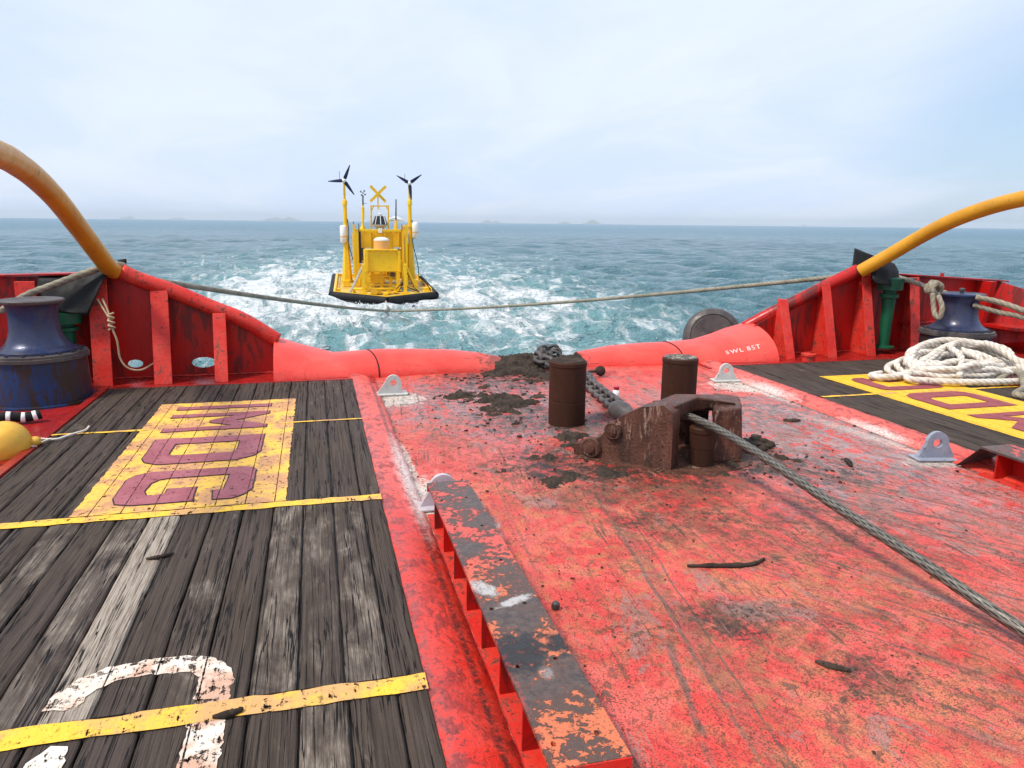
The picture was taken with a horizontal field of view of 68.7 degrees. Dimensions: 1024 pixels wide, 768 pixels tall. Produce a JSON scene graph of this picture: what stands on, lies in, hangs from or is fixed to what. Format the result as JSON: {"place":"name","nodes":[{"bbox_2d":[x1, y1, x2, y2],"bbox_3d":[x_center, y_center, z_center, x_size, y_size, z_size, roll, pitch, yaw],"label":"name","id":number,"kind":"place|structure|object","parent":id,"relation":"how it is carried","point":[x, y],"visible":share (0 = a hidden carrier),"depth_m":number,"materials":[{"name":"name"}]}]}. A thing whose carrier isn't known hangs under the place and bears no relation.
{"place":"outdoors","nodes":[
{"label":"outdoors","id":0,"kind":"place"},
{"bbox_2d":[166,217,187,219],"bbox_3d":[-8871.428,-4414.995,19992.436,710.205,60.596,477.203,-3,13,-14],"label":"island","id":1,"kind":"structure","parent":0,"point":[178,218],"depth_m":19864.81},
{"bbox_2d":[260,217,300,220],"bbox_3d":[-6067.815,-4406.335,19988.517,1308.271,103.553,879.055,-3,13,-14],"label":"island","id":2,"kind":"structure","parent":0,"point":[280,219],"depth_m":19755.67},
{"bbox_2d":[480,220,500,222],"bbox_3d":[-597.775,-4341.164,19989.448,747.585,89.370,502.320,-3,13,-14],"label":"island","id":3,"kind":"structure","parent":0,"point":[486,221],"depth_m":19860.82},
{"bbox_2d":[0,218,1023,366],"bbox_3d":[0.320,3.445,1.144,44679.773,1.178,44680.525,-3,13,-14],"label":"sea","id":4,"kind":"structure","parent":0,"point":[460,265],"depth_m":61.44,"materials":[{"name":"liquid"}]},
{"bbox_2d":[328,165,438,306],"bbox_3d":[-6.231,-6.904,35.504,5.096,6.847,8.205,-3,13,-14],"label":"survey buoy","id":5,"kind":"object","parent":4,"relation":"on","point":[384,271],"visible":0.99,"depth_m":35.44,"materials":[{"name":"yellow metal"}]},
{"bbox_2d":[352,300,429,306],"bbox_3d":[-5.367,-3.486,32.610,5.283,0.263,2.749,-3,13,-14],"label":"spray","id":6,"kind":"object","parent":4,"relation":"on","point":[410,304],"visible":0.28,"depth_m":32.87,"materials":[{"name":"white liquid"}]},
{"bbox_2d":[0,349,1023,478],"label":"side deck","id":7,"kind":"structure","parent":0,"point":[50,423],"depth_m":10.01,"materials":[{"name":"red metal"}]},
{"bbox_2d":[0,410,42,422],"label":"striped hose","id":8,"kind":"object","parent":7,"relation":"on","point":[23,417],"visible":0.92,"depth_m":7.95,"materials":[{"name":"black rubber"}]},
{"bbox_2d":[0,421,89,460],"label":"float","id":9,"kind":"object","parent":7,"relation":"on","point":[16,438],"visible":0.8,"depth_m":6.84,"materials":[{"name":"yellow plastic"}]},
{"bbox_2d":[0,296,97,410],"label":"capstan","id":10,"kind":"object","parent":7,"relation":"on","point":[44,364],"visible":0.99,"depth_m":8.67,"materials":[{"name":"blue paint"}]},
{"bbox_2d":[59,311,82,343],"bbox_3d":[-5.849,-0.518,9.861,0.400,0.885,0.400,-3,13,-14],"label":"fairlead roller","id":11,"kind":"object","parent":7,"relation":"on","point":[68,321],"visible":0.39,"depth_m":9.72,"materials":[{"name":"green paint"}]},
{"bbox_2d":[0,265,280,386],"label":"stern bulwark","id":12,"kind":"object","parent":7,"relation":"on","point":[169,330],"visible":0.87,"depth_m":10.24,"materials":[{"name":"red paint"}]},
{"bbox_2d":[0,140,122,278],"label":"guard horn","id":13,"kind":"object","parent":12,"relation":"attached to","point":[35,178],"visible":0.99,"depth_m":7.83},
{"bbox_2d":[37,272,106,314],"bbox_3d":[-5.765,-1.217,9.841,0.961,0.577,0.591,-3,13,-14],"label":"rubber mat","id":14,"kind":"object","parent":12,"relation":"on","point":[79,295],"visible":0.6,"depth_m":9.68,"materials":[{"name":"black rubber"}]},
{"bbox_2d":[117,258,126,263],"bbox_3d":[-5.274,-1.625,10.137,0.133,0.148,0.061,-9,15,-38],"label":"rubber flap","id":15,"kind":"object","parent":12,"relation":"attached to","point":[124,260],"visible":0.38,"depth_m":10.15,"materials":[{"name":"black rubber"}]},
{"bbox_2d":[96,298,153,370],"bbox_3d":[-5.084,-0.643,9.820,0.616,0.954,0.225,-3,13,-14],"label":"thin rope","id":16,"kind":"object","parent":12,"relation":"hanging from","point":[109,319],"visible":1,"depth_m":9.71,"materials":[{"name":"white fabric"}]},
{"bbox_2d":[0,261,389,314],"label":"tow rope","id":17,"kind":"object","parent":12,"relation":"attached to","point":[61,281],"visible":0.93,"depth_m":11.86,"materials":[{"name":"grey fabric"}]},
{"bbox_2d":[273,338,500,380],"bbox_3d":[-1.816,0.014,11.362,3.340,1.540,1.400,-3,13,-14],"label":"stern fairing","id":18,"kind":"object","parent":7,"relation":"on","point":[292,360],"visible":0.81,"depth_m":10.82,"materials":[{"name":"paint"}]},
{"bbox_2d":[577,323,778,366],"bbox_3d":[2.583,-0.196,12.508,3.200,1.560,1.550,-3,13,-14],"label":"stern fairing","id":19,"kind":"object","parent":7,"relation":"on","point":[741,342],"visible":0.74,"depth_m":12.07,"materials":[{"name":"paint"}]},
{"bbox_2d":[801,352,816,361],"bbox_3d":[4.791,-0.425,12.088,0.240,0.150,0.240,-3,13,-14],"label":"vent cap","id":20,"kind":"object","parent":7,"relation":"on","point":[806,356],"visible":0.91,"depth_m":12.01,"materials":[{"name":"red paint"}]},
{"bbox_2d":[741,265,1023,359],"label":"stern bulwark","id":21,"kind":"object","parent":7,"relation":"on","point":[831,316],"visible":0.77,"depth_m":13.01,"materials":[{"name":"red paint"}]},
{"bbox_2d":[391,273,947,311],"bbox_3d":[0.962,-2.243,20.259,0.765,2.687,20.312,-8,15,-34],"label":"tow rope","id":22,"kind":"object","parent":21,"relation":"attached to","point":[822,278],"visible":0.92,"depth_m":16.39,"materials":[{"name":"grey fabric"}]},
{"bbox_2d":[683,308,738,339],"bbox_3d":[3.743,-0.868,13.979,1.080,1.073,0.458,2,12,9],"label":"roller end","id":23,"kind":"object","parent":21,"relation":"attached to","point":[704,322],"visible":0.27,"depth_m":13.89,"materials":[{"name":"grey metal"}]},
{"bbox_2d":[852,248,873,265],"bbox_3d":[6.154,-2.180,13.006,0.641,0.351,0.141,-3,13,-14],"label":"rubber flap","id":24,"kind":"object","parent":21,"relation":"attached to","point":[859,256],"visible":0.49,"depth_m":12.96,"materials":[{"name":"black rubber"}]},
{"bbox_2d":[875,277,903,348],"bbox_3d":[6.479,-1.233,12.929,0.400,1.222,0.400,-3,13,-14],"label":"fairlead roller","id":25,"kind":"object","parent":21,"relation":"attached to","point":[889,295],"visible":0.91,"depth_m":12.85,"materials":[{"name":"green paint"}]},
{"bbox_2d":[872,262,898,285],"bbox_3d":[6.323,-1.881,12.710,0.606,0.430,0.310,-3,13,-14],"label":"rubber mat","id":26,"kind":"object","parent":25,"relation":"on","point":[884,274],"visible":0.86,"depth_m":12.64,"materials":[{"name":"black rubber"}]},
{"bbox_2d":[901,275,918,282],"bbox_3d":[6.998,-1.857,13.184,0.783,0.143,0.362,-3,13,-14],"label":"rubber mat","id":27,"kind":"object","parent":21,"relation":"on","point":[910,277],"visible":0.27,"depth_m":13.10,"materials":[{"name":"black rubber"}]},
{"bbox_2d":[857,190,1023,276],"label":"guard horn","id":28,"kind":"object","parent":21,"relation":"attached to","point":[1014,200],"visible":1,"depth_m":11.59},
{"bbox_2d":[918,288,996,343],"bbox_3d":[7.112,-0.920,11.960,1.220,1.220,1.220,-3,13,-14],"label":"capstan","id":29,"kind":"object","parent":7,"relation":"on","point":[960,319],"visible":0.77,"depth_m":11.67,"materials":[{"name":"blue paint"}]},
{"bbox_2d":[385,280,1023,320],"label":"mooring rope","id":30,"kind":"object","parent":29,"relation":"attached to","point":[933,289],"visible":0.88,"depth_m":11.46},
{"bbox_2d":[0,0,1023,228],"label":"sky","id":31,"kind":"structure","parent":0,"point":[827,113],"materials":[{"name":"white"}]},
{"bbox_2d":[582,219,600,223],"bbox_3d":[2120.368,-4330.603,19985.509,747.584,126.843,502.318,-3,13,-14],"label":"island","id":32,"kind":"structure","parent":0,"point":[593,221],"depth_m":19860.17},
{"bbox_2d":[348,360,1023,767],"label":"deck margin","id":33,"kind":"object","parent":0,"point":[470,724],"visible":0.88,"depth_m":4.45,"materials":[{"name":"red metal"}]},
{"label":"hull","id":34,"kind":"structure","parent":0,"visible":0},
{"bbox_2d":[9,384,414,767],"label":"deck underlay","id":35,"kind":"object","parent":34,"relation":"on","point":[266,706],"depth_m":3.98,"materials":[{"name":"grey metal"}]},
{"bbox_2d":[0,379,446,767],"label":"wooden deck","id":36,"kind":"structure","parent":35,"relation":"on","point":[109,628],"depth_m":4.31,"materials":[{"name":"grey wood"}]},
{"bbox_2d":[146,552,173,559],"bbox_3d":[-2.227,1.093,4.743,0.166,0.032,0.038,-7,14,-30],"label":"wood splinter","id":37,"kind":"object","parent":36,"relation":"on","point":[154,557],"visible":1,"depth_m":4.73,"materials":[{"name":"wood"}]},
{"bbox_2d":[212,707,243,718],"bbox_3d":[-1.224,1.424,3.231,0.129,0.038,0.040,-6,14,-27],"label":"wood splinter","id":38,"kind":"object","parent":36,"relation":"on","point":[229,713],"visible":1,"depth_m":3.22,"materials":[{"name":"wood"}]},
{"bbox_2d":[733,359,1023,457],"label":"wooden deck","id":39,"kind":"structure","parent":35,"relation":"on","point":[975,417],"depth_m":9.34,"materials":[{"name":"grey wood"}]},
{"bbox_2d":[868,337,1023,385],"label":"rope heap","id":40,"kind":"object","parent":39,"relation":"on","point":[958,361],"visible":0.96,"depth_m":10.48,"materials":[{"name":"white fabric"}]},
{"bbox_2d":[990,368,1023,399],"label":"frayed rope","id":41,"kind":"object","parent":39,"relation":"on","point":[1017,393],"visible":0.81,"depth_m":10.05,"materials":[{"name":"beige fabric"}]},
{"bbox_2d":[374,365,1023,767],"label":"steel deck","id":42,"kind":"structure","parent":34,"relation":"on","point":[734,665],"depth_m":4.71,"materials":[{"name":"red metal"}]},
{"bbox_2d":[377,375,407,395],"bbox_3d":[-1.550,0.007,9.655,0.400,0.253,0.200,-3,13,-14],"label":"pad eye","id":43,"kind":"object","parent":42,"relation":"on","point":[387,388],"visible":0.97,"depth_m":9.63,"materials":[{"name":"white metal"}]},
{"bbox_2d":[417,473,453,511],"bbox_3d":[-0.543,0.829,5.851,0.420,0.264,0.200,-3,13,-14],"label":"pad eye","id":44,"kind":"object","parent":42,"relation":"on","point":[426,504],"visible":0.29,"depth_m":5.81,"materials":[{"name":"white metal"}]},
{"bbox_2d":[494,353,544,374],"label":"mud bank","id":45,"kind":"structure","parent":42,"relation":"on","point":[510,364],"depth_m":11.40,"materials":[{"name":"soil"}]},
{"bbox_2d":[427,480,632,767],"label":"steel girder","id":46,"kind":"object","parent":42,"relation":"on","point":[555,714],"visible":1,"depth_m":3.52,"materials":[{"name":"metal"}]},
{"bbox_2d":[499,352,581,365],"bbox_3d":[0.400,0.077,12.042,1.270,1.176,0.950,-3,13,-14],"label":"stern roller","id":47,"kind":"object","parent":42,"relation":"on","point":[575,354],"visible":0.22,"depth_m":11.88,"materials":[{"name":"red metal"}]},
{"bbox_2d":[536,344,562,356],"bbox_3d":[0.562,-0.485,11.799,0.461,0.277,0.295,-9,16,-39],"label":"chain clump","id":48,"kind":"object","parent":47,"relation":"on","point":[549,351],"visible":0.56,"depth_m":11.81,"materials":[{"name":"grey metal"}]},
{"bbox_2d":[551,601,559,610],"bbox_3d":[0.252,1.281,4.331,0.052,0.051,0.050,-3,13,-14],"label":"plug","id":49,"kind":"object","parent":42,"relation":"on","point":[555,605],"visible":1,"depth_m":4.31,"materials":[{"name":"grey metal"}]},
{"bbox_2d":[548,357,586,427],"bbox_3d":[0.616,0.086,8.343,0.422,0.738,0.422,-3,13,-14],"label":"tow pin","id":50,"kind":"object","parent":42,"relation":"on","point":[567,387],"visible":1,"depth_m":8.19,"materials":[{"name":"brown metal"}]},
{"bbox_2d":[532,350,622,406],"bbox_3d":[0.932,-0.076,10.214,0.534,0.278,3.533,-3,13,-14],"label":"chain","id":51,"kind":"object","parent":42,"relation":"on","point":[605,396],"visible":0.66,"depth_m":9.65,"materials":[{"name":"grey metal"}]},
{"bbox_2d":[588,366,605,375],"bbox_3d":[1.209,-0.186,10.923,0.328,0.152,0.120,-3,13,-14],"label":"dented can","id":52,"kind":"object","parent":42,"relation":"on","point":[600,371],"visible":0.98,"depth_m":10.90,"materials":[{"name":"brown metal"}]},
{"bbox_2d":[613,386,619,395],"bbox_3d":[1.309,0.107,9.415,0.096,0.153,0.096,-3,13,-14],"label":"bottle","id":53,"kind":"object","parent":42,"relation":"on","point":[616,391],"visible":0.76,"depth_m":9.38,"materials":[{"name":"white plastic"}]},
{"bbox_2d":[432,368,806,488],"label":"mud smears","id":54,"kind":"object","parent":42,"relation":"on","point":[506,402],"visible":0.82,"depth_m":8.88,"materials":[{"name":"brown soil"}]},
{"bbox_2d":[608,400,632,419],"bbox_3d":[1.210,0.309,8.236,0.240,0.230,0.443,-3,13,-14],"label":"wire socket","id":55,"kind":"object","parent":42,"relation":"on","point":[617,409],"visible":0.6,"depth_m":8.19,"materials":[{"name":"grey metal"}]},
{"bbox_2d":[573,393,752,476],"bbox_3d":[1.647,0.398,7.250,1.954,0.621,1.267,-7,14,-33],"label":"shark jaw","id":56,"kind":"object","parent":42,"relation":"on","point":[653,435],"visible":0.87,"depth_m":6.94,"materials":[{"name":"brown metal"}]},
{"bbox_2d":[688,423,714,466],"bbox_3d":[1.762,0.577,6.957,0.242,0.385,0.242,-3,13,-14],"label":"tow pin","id":57,"kind":"object","parent":56,"relation":"on","point":[701,445],"visible":0.91,"depth_m":6.87,"materials":[{"name":"brown metal"}]},
{"bbox_2d":[680,413,1023,638],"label":"tow wire","id":58,"kind":"object","parent":56,"relation":"attached to","point":[1010,622],"visible":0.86,"depth_m":4.82,"materials":[{"name":"steel"}]},
{"bbox_2d":[661,353,698,398],"bbox_3d":[1.984,0.006,8.900,0.422,0.688,0.422,-3,13,-14],"label":"tow pin","id":59,"kind":"object","parent":42,"relation":"on","point":[679,373],"visible":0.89,"depth_m":8.71,"materials":[{"name":"brown metal"}]},
{"bbox_2d":[385,367,1010,758],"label":"mud crumbs","id":60,"kind":"object","parent":42,"relation":"on","point":[530,382],"visible":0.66,"depth_m":7.21,"materials":[{"name":"brown soil"}]},
{"bbox_2d":[687,557,764,567],"bbox_3d":[1.423,1.183,4.902,0.558,0.044,0.093,-2,12,-12],"label":"rubber strip","id":61,"kind":"object","parent":42,"relation":"on","point":[729,565],"visible":1,"depth_m":4.87,"materials":[{"name":"black rubber"}]},
{"bbox_2d":[710,363,741,381],"bbox_3d":[3.063,-0.171,10.712,0.400,0.253,0.200,-1,12,-8],"label":"pad eye","id":62,"kind":"object","parent":42,"relation":"on","point":[728,376],"visible":1,"depth_m":10.69,"materials":[{"name":"white metal"}]},
{"bbox_2d":[743,434,775,450],"bbox_3d":[2.488,0.602,7.635,0.347,0.101,0.422,-3,13,-14],"label":"mud lump","id":63,"kind":"object","parent":42,"relation":"on","point":[763,444],"visible":0.7,"depth_m":7.59,"materials":[{"name":"brown soil"}]},
{"bbox_2d":[783,418,800,421],"bbox_3d":[3.196,0.420,8.537,0.197,0.068,0.086,2,12,6],"label":"bolt","id":64,"kind":"object","parent":42,"relation":"on","point":[792,420],"visible":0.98,"depth_m":8.52,"materials":[{"name":"metal"}]},
{"bbox_2d":[815,660,850,672],"bbox_3d":[1.617,1.427,3.776,0.171,0.044,0.043,7,14,28],"label":"rubber strip","id":65,"kind":"object","parent":42,"relation":"on","point":[832,666],"visible":1,"depth_m":3.76,"materials":[{"name":"black rubber"}]},
{"bbox_2d":[844,458,852,467],"bbox_3d":[3.171,0.741,7.046,0.057,0.059,0.238,3,12,10],"label":"rubber strip","id":66,"kind":"object","parent":42,"relation":"on","point":[849,462],"visible":1,"depth_m":7.01,"materials":[{"name":"black rubber"}]},
{"bbox_2d":[908,431,956,461],"bbox_3d":[4.078,0.587,7.192,0.432,0.271,0.200,0,12,-3],"label":"pad eye","id":67,"kind":"object","parent":42,"relation":"on","point":[928,451],"visible":0.97,"depth_m":7.17,"materials":[{"name":"white metal"}]},
{"bbox_2d":[955,444,1023,491],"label":"steel girder","id":68,"kind":"object","parent":42,"relation":"on","point":[1010,459],"visible":0.99,"depth_m":6.62,"materials":[{"name":"red metal"}]}
]}

